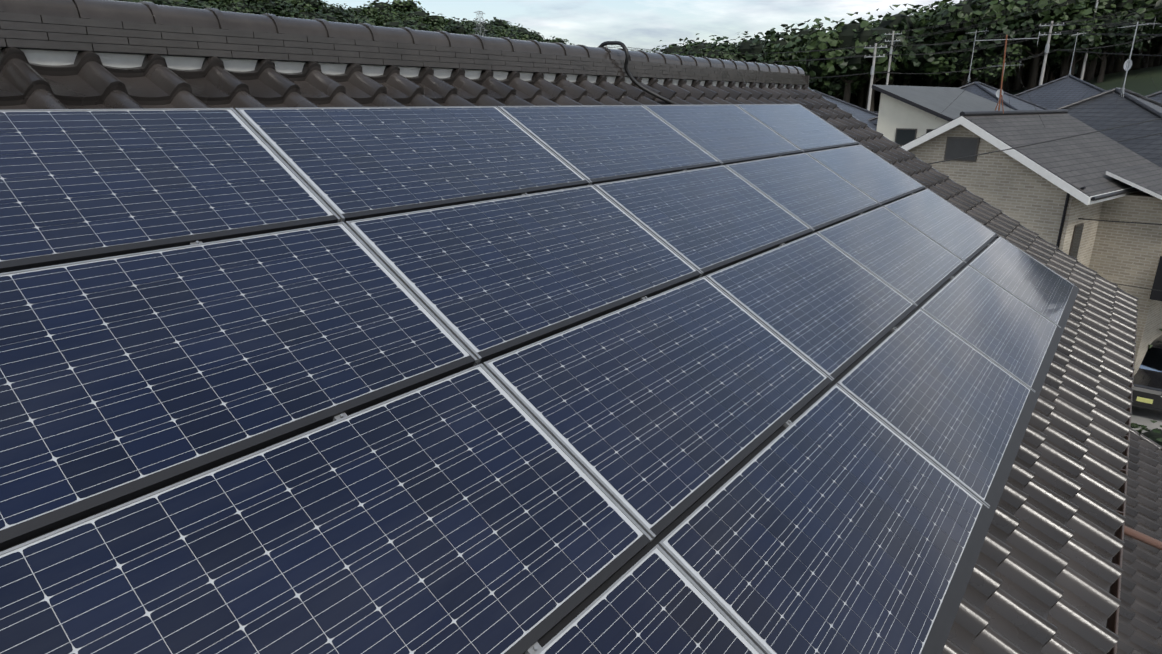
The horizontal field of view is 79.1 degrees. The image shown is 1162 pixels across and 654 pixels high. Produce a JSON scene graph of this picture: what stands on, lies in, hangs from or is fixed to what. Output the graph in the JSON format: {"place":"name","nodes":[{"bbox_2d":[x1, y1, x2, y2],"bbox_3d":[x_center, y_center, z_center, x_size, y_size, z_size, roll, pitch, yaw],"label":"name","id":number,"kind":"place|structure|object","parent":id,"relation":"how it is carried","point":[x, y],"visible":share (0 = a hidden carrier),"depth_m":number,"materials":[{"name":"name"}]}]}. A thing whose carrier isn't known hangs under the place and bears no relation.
{"place":"outdoors","nodes":[
{"label":"outdoors","id":0,"kind":"place"},
{"bbox_2d":[322,0,999,52],"label":"sky","id":1,"kind":"structure","parent":0,"point":[637,24],"materials":[{"name":"white"}]},
{"bbox_2d":[850,65,1161,432],"bbox_3d":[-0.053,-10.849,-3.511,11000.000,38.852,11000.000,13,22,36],"label":"terrain","id":2,"kind":"structure","parent":0,"point":[1140,81],"depth_m":79.50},
{"bbox_2d":[157,0,198,7],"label":"tree","id":3,"kind":"object","parent":2,"relation":"on","point":[176,3],"visible":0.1,"depth_m":227.80,"materials":[{"name":"green plant"}]},
{"bbox_2d":[167,0,211,8],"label":"tree","id":4,"kind":"object","parent":2,"relation":"on","point":[200,6],"visible":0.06,"depth_m":220.77,"materials":[{"name":"green plant"}]},
{"bbox_2d":[182,0,220,9],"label":"tree","id":5,"kind":"object","parent":2,"relation":"on","point":[202,2],"visible":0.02,"depth_m":234.77,"materials":[{"name":"green plant"}]},
{"bbox_2d":[216,0,252,13],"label":"tree","id":6,"kind":"object","parent":2,"relation":"on","point":[238,7],"visible":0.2,"depth_m":234.70,"materials":[{"name":"green plant"}]},
{"bbox_2d":[227,0,269,3],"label":"tree","id":7,"kind":"object","parent":2,"relation":"on","point":[247,1],"visible":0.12,"depth_m":245.38,"materials":[{"name":"green plant"}]},
{"bbox_2d":[223,1,284,15],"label":"tree","id":8,"kind":"object","parent":2,"relation":"on","point":[257,8],"visible":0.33,"depth_m":241.85,"materials":[{"name":"green plant"}]},
{"bbox_2d":[255,0,298,16],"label":"tree","id":9,"kind":"object","parent":2,"relation":"on","point":[285,6],"visible":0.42,"depth_m":246.26,"materials":[{"name":"green plant"}]},
{"bbox_2d":[279,7,323,18],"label":"tree","id":10,"kind":"object","parent":2,"relation":"on","point":[305,14],"visible":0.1,"depth_m":248.66,"materials":[{"name":"green plant"}]},
{"bbox_2d":[294,1,317,13],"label":"tree","id":11,"kind":"object","parent":2,"relation":"on","point":[302,7],"visible":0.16,"depth_m":257.02,"materials":[{"name":"green plant"}]},
{"bbox_2d":[303,0,343,14],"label":"tree","id":12,"kind":"object","parent":2,"relation":"on","point":[317,4],"visible":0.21,"depth_m":266.53,"materials":[{"name":"green plant"}]},
{"bbox_2d":[300,9,347,22],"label":"tree","id":13,"kind":"object","parent":2,"relation":"on","point":[329,17],"visible":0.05,"depth_m":252.35,"materials":[{"name":"green plant"}]},
{"bbox_2d":[304,9,352,22],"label":"tree","id":14,"kind":"object","parent":2,"relation":"on","point":[318,14],"visible":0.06,"depth_m":253.64,"materials":[{"name":"green plant"}]},
{"bbox_2d":[333,7,366,23],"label":"tree","id":15,"kind":"object","parent":2,"relation":"on","point":[348,16],"visible":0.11,"depth_m":266.96,"materials":[{"name":"green plant"}]},
{"bbox_2d":[362,0,408,18],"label":"tree","id":16,"kind":"object","parent":2,"relation":"on","point":[397,5],"visible":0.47,"depth_m":300.57,"materials":[{"name":"green plant"}]},
{"bbox_2d":[370,7,401,25],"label":"tree","id":17,"kind":"object","parent":2,"relation":"on","point":[378,14],"visible":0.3,"depth_m":293.12,"materials":[{"name":"green plant"}]},
{"bbox_2d":[370,7,401,24],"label":"tree","id":18,"kind":"object","parent":2,"relation":"on","point":[390,14],"visible":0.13,"depth_m":294.39,"materials":[{"name":"green plant"}]},
{"bbox_2d":[376,16,415,27],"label":"tree","id":19,"kind":"object","parent":2,"relation":"on","point":[395,24],"visible":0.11,"depth_m":286.21,"materials":[{"name":"green plant"}]},
{"bbox_2d":[389,14,426,22],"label":"tree","id":20,"kind":"object","parent":2,"relation":"on","point":[403,19],"visible":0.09,"depth_m":290.58,"materials":[{"name":"green plant"}]},
{"bbox_2d":[397,0,420,12],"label":"tree","id":21,"kind":"object","parent":2,"relation":"on","point":[412,3],"visible":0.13,"depth_m":307.12,"materials":[{"name":"green plant"}]},
{"bbox_2d":[396,16,445,31],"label":"tree","id":22,"kind":"object","parent":2,"relation":"on","point":[422,26],"visible":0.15,"depth_m":285.77,"materials":[{"name":"green plant"}]},
{"bbox_2d":[396,7,450,27],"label":"tree","id":23,"kind":"object","parent":2,"relation":"on","point":[439,20],"visible":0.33,"depth_m":298.33,"materials":[{"name":"green plant"}]},
{"bbox_2d":[444,22,478,34],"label":"tree","id":24,"kind":"object","parent":2,"relation":"on","point":[455,28],"visible":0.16,"depth_m":285.66,"materials":[{"name":"green plant"}]},
{"bbox_2d":[473,11,487,36],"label":"transmission tower","id":25,"kind":"structure","parent":2,"relation":"on","point":[482,13],"depth_m":272.58,"materials":[{"name":"silver metal"}]},
{"bbox_2d":[479,25,506,36],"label":"tree","id":26,"kind":"object","parent":2,"relation":"on","point":[499,33],"visible":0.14,"depth_m":326.34,"materials":[{"name":"green plant"}]},
{"bbox_2d":[482,17,507,26],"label":"tree","id":27,"kind":"object","parent":2,"relation":"on","point":[497,22],"visible":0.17,"depth_m":337.83,"materials":[{"name":"green plant"}]},
{"bbox_2d":[505,31,529,39],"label":"tree","id":28,"kind":"object","parent":2,"relation":"on","point":[514,36],"visible":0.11,"depth_m":324.91,"materials":[{"name":"green plant"}]},
{"bbox_2d":[504,25,544,41],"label":"tree","id":29,"kind":"object","parent":2,"relation":"on","point":[528,33],"visible":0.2,"depth_m":336.18,"materials":[{"name":"green plant"}]},
{"bbox_2d":[653,38,699,55],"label":"tree","id":30,"kind":"object","parent":2,"relation":"on","point":[672,48],"visible":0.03,"depth_m":133.79,"materials":[{"name":"green plant"}]},
{"bbox_2d":[670,33,731,59],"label":"tree","id":31,"kind":"object","parent":2,"relation":"on","point":[702,48],"visible":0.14,"depth_m":128.21,"materials":[{"name":"green plant"}]},
{"bbox_2d":[707,32,767,61],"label":"tree","id":32,"kind":"object","parent":2,"relation":"on","point":[753,46],"visible":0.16,"depth_m":132.48,"materials":[{"name":"green plant"}]},
{"bbox_2d":[756,52,803,65],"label":"tree","id":33,"kind":"object","parent":2,"relation":"on","point":[776,59],"visible":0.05,"depth_m":103.07,"materials":[{"name":"green plant"}]},
{"bbox_2d":[757,19,833,67],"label":"tree","id":34,"kind":"object","parent":2,"relation":"on","point":[775,45],"visible":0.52,"depth_m":103.16,"materials":[{"name":"green plant"}]},
{"bbox_2d":[809,69,866,97],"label":"tree","id":35,"kind":"object","parent":2,"relation":"on","point":[835,87],"visible":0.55,"depth_m":98.36,"materials":[{"name":"green plant"}]},
{"bbox_2d":[813,90,877,130],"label":"roof","id":36,"kind":"structure","parent":2,"relation":"on","point":[861,114],"depth_m":41.97,"materials":[{"name":"grey tile"}]},
{"bbox_2d":[793,12,908,102],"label":"tree","id":37,"kind":"object","parent":2,"relation":"on","point":[842,36],"visible":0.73,"depth_m":92.74,"materials":[{"name":"green plant"}]},
{"bbox_2d":[841,70,882,107],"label":"tree","id":38,"kind":"object","parent":2,"relation":"on","point":[862,98],"visible":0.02,"depth_m":111.42,"materials":[{"name":"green plant"}]},
{"bbox_2d":[852,76,881,107],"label":"tree","id":39,"kind":"object","parent":2,"relation":"on","point":[867,83],"visible":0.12,"depth_m":113.62,"materials":[{"name":"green plant"}]},
{"bbox_2d":[864,43,886,110],"bbox_3d":[25.671,-19.367,62.933,1.900,11.200,0.550,9,20,26],"label":"utility pole","id":40,"kind":"object","parent":2,"relation":"on","point":[875,47],"visible":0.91,"depth_m":61.79,"materials":[{"name":"concrete"}]},
{"bbox_2d":[607,45,883,61],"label":"power lines","id":41,"kind":"object","parent":40,"relation":"attached to","point":[763,53],"visible":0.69,"depth_m":63.75,"materials":[{"name":"rubber"}]},
{"bbox_2d":[832,15,942,111],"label":"tree","id":42,"kind":"object","parent":2,"relation":"on","point":[855,64],"visible":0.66,"depth_m":92.18,"materials":[{"name":"green plant"}]},
{"bbox_2d":[885,31,901,84],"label":"utility pole","id":43,"kind":"object","parent":2,"relation":"on","point":[890,56],"visible":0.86,"depth_m":82.09,"materials":[{"name":"concrete"}]},
{"bbox_2d":[886,0,1081,39],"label":"power lines","id":44,"kind":"object","parent":43,"relation":"attached to","point":[977,19],"visible":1,"depth_m":81.89,"materials":[{"name":"rubber"}]},
{"bbox_2d":[876,63,916,84],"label":"tree","id":45,"kind":"object","parent":2,"relation":"on","point":[906,76],"visible":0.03,"depth_m":98.87,"materials":[{"name":"green plant"}]},
{"bbox_2d":[870,4,937,84],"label":"tree","id":46,"kind":"object","parent":2,"relation":"on","point":[893,21],"visible":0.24,"depth_m":94.40,"materials":[{"name":"green plant"}]},
{"bbox_2d":[875,8,932,85],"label":"tree","id":47,"kind":"object","parent":2,"relation":"on","point":[898,81],"visible":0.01,"depth_m":104.97,"materials":[{"name":"green plant"}]},
{"bbox_2d":[899,66,933,86],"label":"tree","id":48,"kind":"object","parent":2,"relation":"on","point":[930,83],"visible":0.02,"depth_m":102.41,"materials":[{"name":"green plant"}]},
{"bbox_2d":[908,3,942,85],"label":"tree","id":49,"kind":"object","parent":2,"relation":"on","point":[918,14],"visible":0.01,"depth_m":102.14,"materials":[{"name":"green plant"}]},
{"bbox_2d":[871,85,1012,146],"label":"house","id":50,"kind":"structure","parent":2,"relation":"on","point":[906,114],"depth_m":31.31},
{"bbox_2d":[921,31,979,86],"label":"tree","id":51,"kind":"object","parent":2,"relation":"on","point":[945,49],"visible":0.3,"depth_m":91.51,"materials":[{"name":"green plant"}]},
{"bbox_2d":[922,42,991,85],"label":"tree","id":52,"kind":"object","parent":2,"relation":"on","point":[953,63],"visible":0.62,"depth_m":90.78,"materials":[{"name":"green plant"}]},
{"bbox_2d":[868,82,1049,125],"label":"house","id":53,"kind":"structure","parent":2,"relation":"on","point":[983,90],"depth_m":40.24,"materials":[{"name":"grey tile"}]},
{"bbox_2d":[947,27,993,88],"bbox_3d":[22.658,-15.402,40.660,2.651,3.351,2.714,-4,18,-12],"label":"aerial","id":54,"kind":"object","parent":53,"relation":"on","point":[972,55],"visible":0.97,"depth_m":40.32,"materials":[{"name":"silver metal"}]},
{"bbox_2d":[807,88,1124,291],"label":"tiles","id":55,"kind":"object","parent":2,"relation":"on","point":[972,193],"depth_m":8.36,"materials":[{"name":"tile"}]},
{"bbox_2d":[0,0,809,88],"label":"roof ridge","id":56,"kind":"structure","parent":55,"relation":"on","point":[120,34],"depth_m":3.76,"materials":[{"name":"tile"}]},
{"bbox_2d":[598,41,679,104],"bbox_3d":[0.489,-2.102,6.067,1.327,0.690,0.236,7,19,21],"label":"roof cable","id":57,"kind":"object","parent":56,"relation":"on","point":[635,81],"visible":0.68,"depth_m":6.00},
{"bbox_2d":[0,47,1138,653],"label":"roof tiles","id":58,"kind":"object","parent":55,"relation":"on","point":[1046,573],"visible":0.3,"depth_m":3.69,"materials":[{"name":"tile"}]},
{"bbox_2d":[0,104,1078,653],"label":"solar panel frames","id":59,"kind":"structure","parent":58,"relation":"on","point":[554,624],"depth_m":2.47,"materials":[{"name":"metal"}]},
{"bbox_2d":[0,105,1072,653],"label":"solar panel cells","id":60,"kind":"object","parent":59,"relation":"in","point":[608,629],"visible":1,"depth_m":2.35,"materials":[{"name":"glass"}]},
{"bbox_2d":[0,105,1068,653],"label":"solar panel busbars","id":61,"kind":"object","parent":60,"relation":"attached to","point":[482,383],"visible":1,"depth_m":2.34,"materials":[{"name":"metal"}]},
{"bbox_2d":[0,104,1073,653],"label":"solar panel backsheets","id":62,"kind":"object","parent":59,"relation":"in","point":[590,482],"visible":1,"depth_m":2.42,"materials":[{"name":"plastic"}]},
{"bbox_2d":[1106,326,1134,653],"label":"eave gutter","id":63,"kind":"object","parent":55,"relation":"attached to","point":[1110,619],"visible":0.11,"depth_m":3.58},
{"bbox_2d":[1112,312,1161,653],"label":"gutter fittings","id":64,"kind":"object","parent":55,"relation":"attached to","point":[1139,536],"visible":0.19,"depth_m":4.33,"materials":[{"name":"brown"}]},
{"bbox_2d":[913,0,1020,86],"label":"tree","id":65,"kind":"object","parent":2,"relation":"on","point":[961,11],"visible":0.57,"depth_m":87.82,"materials":[{"name":"green plant"}]},
{"bbox_2d":[923,0,1024,82],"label":"tree","id":66,"kind":"object","parent":2,"relation":"on","point":[999,30],"visible":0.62,"depth_m":87.42,"materials":[{"name":"green plant"}]},
{"bbox_2d":[959,44,1030,84],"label":"tree","id":67,"kind":"object","parent":2,"relation":"on","point":[993,74],"visible":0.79,"depth_m":87.89,"materials":[{"name":"green plant"}]},
{"bbox_2d":[997,0,1027,91],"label":"tree","id":68,"kind":"object","parent":2,"relation":"on","point":[1004,82],"visible":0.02,"depth_m":94.18,"materials":[{"name":"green plant"}]},
{"bbox_2d":[1001,23,1027,90],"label":"tree","id":69,"kind":"object","parent":2,"relation":"on","point":[1017,84],"depth_m":94.61,"materials":[{"name":"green plant"}]},
{"bbox_2d":[901,109,1161,267],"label":"house","id":70,"kind":"structure","parent":2,"relation":"on","point":[1030,187],"depth_m":18.42,"materials":[{"name":"tile"}]},
{"bbox_2d":[957,31,1043,124],"bbox_3d":[11.687,-6.845,19.764,2.714,2.601,2.651,11,21,31],"label":"antenna","id":71,"kind":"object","parent":70,"relation":"on","point":[1005,53],"depth_m":19.36,"materials":[{"name":"metal"}]},
{"bbox_2d":[999,0,1078,89],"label":"tree","id":72,"kind":"object","parent":2,"relation":"on","point":[1048,14],"visible":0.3,"depth_m":84.64,"materials":[{"name":"green plant"}]},
{"bbox_2d":[1029,47,1049,83],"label":"tree","id":73,"kind":"object","parent":2,"relation":"on","point":[1046,73],"depth_m":94.81,"materials":[{"name":"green plant"}]},
{"bbox_2d":[1005,8,1080,89],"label":"tree","id":74,"kind":"object","parent":2,"relation":"on","point":[1038,60],"visible":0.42,"depth_m":87.68,"materials":[{"name":"green plant"}]},
{"bbox_2d":[1026,59,1061,83],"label":"tree","id":75,"kind":"object","parent":2,"relation":"on","point":[1054,65],"visible":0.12,"depth_m":108.57,"materials":[{"name":"green plant"}]},
{"bbox_2d":[1038,21,1063,85],"bbox_3d":[41.111,-21.217,63.103,1.900,11.500,0.550,11,21,31],"label":"utility pole","id":76,"kind":"object","parent":2,"relation":"on","point":[1047,46],"visible":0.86,"depth_m":61.93,"materials":[{"name":"concrete"}]},
{"bbox_2d":[870,22,1063,54],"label":"power lines","id":77,"kind":"object","parent":76,"relation":"attached to","point":[972,41],"visible":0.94,"depth_m":61.54,"materials":[{"name":"black metal"}]},
{"bbox_2d":[881,50,1056,73],"bbox_3d":[33.996,-23.295,61.820,15.780,2.009,0.266,-1,18,-2],"label":"power line","id":78,"kind":"object","parent":76,"relation":"attached to","point":[965,70],"visible":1,"depth_m":61.91,"materials":[{"name":"rubber"}]},
{"bbox_2d":[1042,2,1160,32],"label":"power lines","id":79,"kind":"object","parent":76,"relation":"attached to","point":[1106,18],"visible":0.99,"depth_m":61.33,"materials":[{"name":"black metal"}]},
{"bbox_2d":[1046,22,1161,35],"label":"power lines","id":80,"kind":"object","parent":76,"relation":"attached to","point":[1098,33],"visible":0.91,"depth_m":58.83,"materials":[{"name":"black metal"}]},
{"bbox_2d":[1057,50,1161,55],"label":"power line","id":81,"kind":"object","parent":76,"relation":"attached to","point":[1110,53],"visible":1,"depth_m":58.05,"materials":[{"name":"rubber"}]},
{"bbox_2d":[1014,75,1105,109],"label":"house","id":82,"kind":"structure","parent":2,"relation":"on","point":[1060,92],"depth_m":45.43,"materials":[{"name":"tile"}]},
{"bbox_2d":[1031,4,1113,75],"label":"tree","id":83,"kind":"object","parent":2,"relation":"on","point":[1044,39],"visible":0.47,"depth_m":84.03,"materials":[{"name":"green plant"}]},
{"bbox_2d":[1080,0,1098,79],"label":"utility pole","id":84,"kind":"object","parent":2,"relation":"on","point":[1086,54],"visible":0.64,"depth_m":83.90,"materials":[{"name":"concrete"}]},
{"bbox_2d":[1040,0,1139,77],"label":"tree","id":85,"kind":"object","parent":2,"relation":"on","point":[1086,11],"visible":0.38,"depth_m":83.32,"materials":[{"name":"green plant"}]},
{"bbox_2d":[1034,0,1161,79],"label":"tree","id":86,"kind":"object","parent":2,"relation":"on","point":[1122,6],"visible":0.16,"depth_m":83.42,"materials":[{"name":"green plant"}]},
{"bbox_2d":[1053,87,1161,167],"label":"house roof","id":87,"kind":"structure","parent":2,"relation":"on","point":[1099,111],"depth_m":24.69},
{"bbox_2d":[1078,218,1161,224],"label":"service wire","id":88,"kind":"object","parent":87,"relation":"attached to","point":[1120,221],"visible":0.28,"depth_m":17.08,"materials":[{"name":"black"}]},
{"bbox_2d":[1082,18,1160,106],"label":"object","id":89,"kind":"structure","parent":87,"relation":"on","point":[1127,64],"depth_m":25.30,"materials":[{"name":"silver metal"}]},
{"bbox_2d":[1062,10,1152,82],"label":"tree","id":90,"kind":"object","parent":2,"relation":"on","point":[1113,37],"visible":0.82,"depth_m":81.66,"materials":[{"name":"green plant"}]},
{"bbox_2d":[1057,0,1161,80],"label":"tree","id":91,"kind":"object","parent":2,"relation":"on","point":[1092,67],"visible":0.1,"depth_m":83.92,"materials":[{"name":"green plant"}]},
{"bbox_2d":[1105,49,1115,73],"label":"tree","id":92,"kind":"object","parent":2,"relation":"on","point":[1109,70],"depth_m":96.73,"materials":[{"name":"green plant"}]},
{"bbox_2d":[1116,43,1157,66],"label":"tree","id":93,"kind":"object","parent":2,"relation":"on","point":[1151,58],"visible":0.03,"depth_m":104.28,"materials":[{"name":"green plant"}]},
{"bbox_2d":[1113,0,1161,72],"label":"tree","id":94,"kind":"object","parent":2,"relation":"on","point":[1118,65],"visible":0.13,"depth_m":91.51,"materials":[{"name":"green plant"}]},
{"bbox_2d":[1129,1,1160,69],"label":"tree","id":95,"kind":"object","parent":2,"relation":"on","point":[1136,59],"depth_m":94.03,"materials":[{"name":"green plant"}]},
{"bbox_2d":[1130,428,1161,450],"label":"gutter","id":96,"kind":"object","parent":2,"relation":"on","point":[1145,438],"depth_m":9.82,"materials":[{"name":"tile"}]},
{"bbox_2d":[1131,420,1161,445],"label":"shrub","id":97,"kind":"object","parent":2,"relation":"on","point":[1155,435],"visible":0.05,"depth_m":15.02,"materials":[{"name":"green plant"}]},
{"bbox_2d":[1132,347,1161,411],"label":"car","id":98,"kind":"object","parent":2,"relation":"on","point":[1149,399],"visible":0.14,"depth_m":18.62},
{"bbox_2d":[1133,335,1161,391],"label":"car","id":99,"kind":"object","parent":2,"relation":"on","point":[1148,379],"visible":0.1,"depth_m":18.73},
{"bbox_2d":[1140,29,1161,68],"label":"tree","id":100,"kind":"object","parent":2,"relation":"on","point":[1145,58],"visible":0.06,"depth_m":94.43,"materials":[{"name":"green plant"}]},
{"bbox_2d":[1145,90,1161,102],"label":"house","id":101,"kind":"structure","parent":2,"relation":"on","point":[1154,96],"depth_m":33.20,"materials":[{"name":"grey tile"}]},
{"bbox_2d":[1151,20,1161,66],"bbox_3d":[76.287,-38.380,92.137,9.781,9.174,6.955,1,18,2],"label":"utility pole","id":102,"kind":"object","parent":2,"relation":"on","point":[1157,58],"visible":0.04,"depth_m":92.85,"materials":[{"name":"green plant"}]},
{"bbox_2d":[1056,164,1161,374],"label":"house wall","id":103,"kind":"structure","parent":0,"point":[1129,254],"depth_m":18.31,"materials":[{"name":"brick"}]},
{"bbox_2d":[1117,432,1161,653],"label":"roof tiles","id":104,"kind":"object","parent":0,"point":[1140,622],"visible":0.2,"depth_m":7.31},
{"bbox_3d":[54.702,-23.704,61.914,1.900,12.000,0.550,11,21,31],"label":"utility pole","id":105,"kind":"object","parent":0,"visible":0},
{"bbox_2d":[1063,35,1161,49],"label":"power line","id":106,"kind":"object","parent":105,"relation":"attached to","point":[1112,45],"visible":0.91,"depth_m":61.57,"materials":[{"name":"rubber"}]},
{"bbox_3d":[36.235,-6.957,29.199,1.900,11.000,0.550,13,22,36],"label":"utility pole","id":107,"kind":"object","parent":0,"visible":0},
{"bbox_2d":[928,118,1161,163],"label":"service wires","id":108,"kind":"object","parent":107,"relation":"hanging from","point":[1054,140],"visible":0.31,"depth_m":15.90,"materials":[{"name":"black"}]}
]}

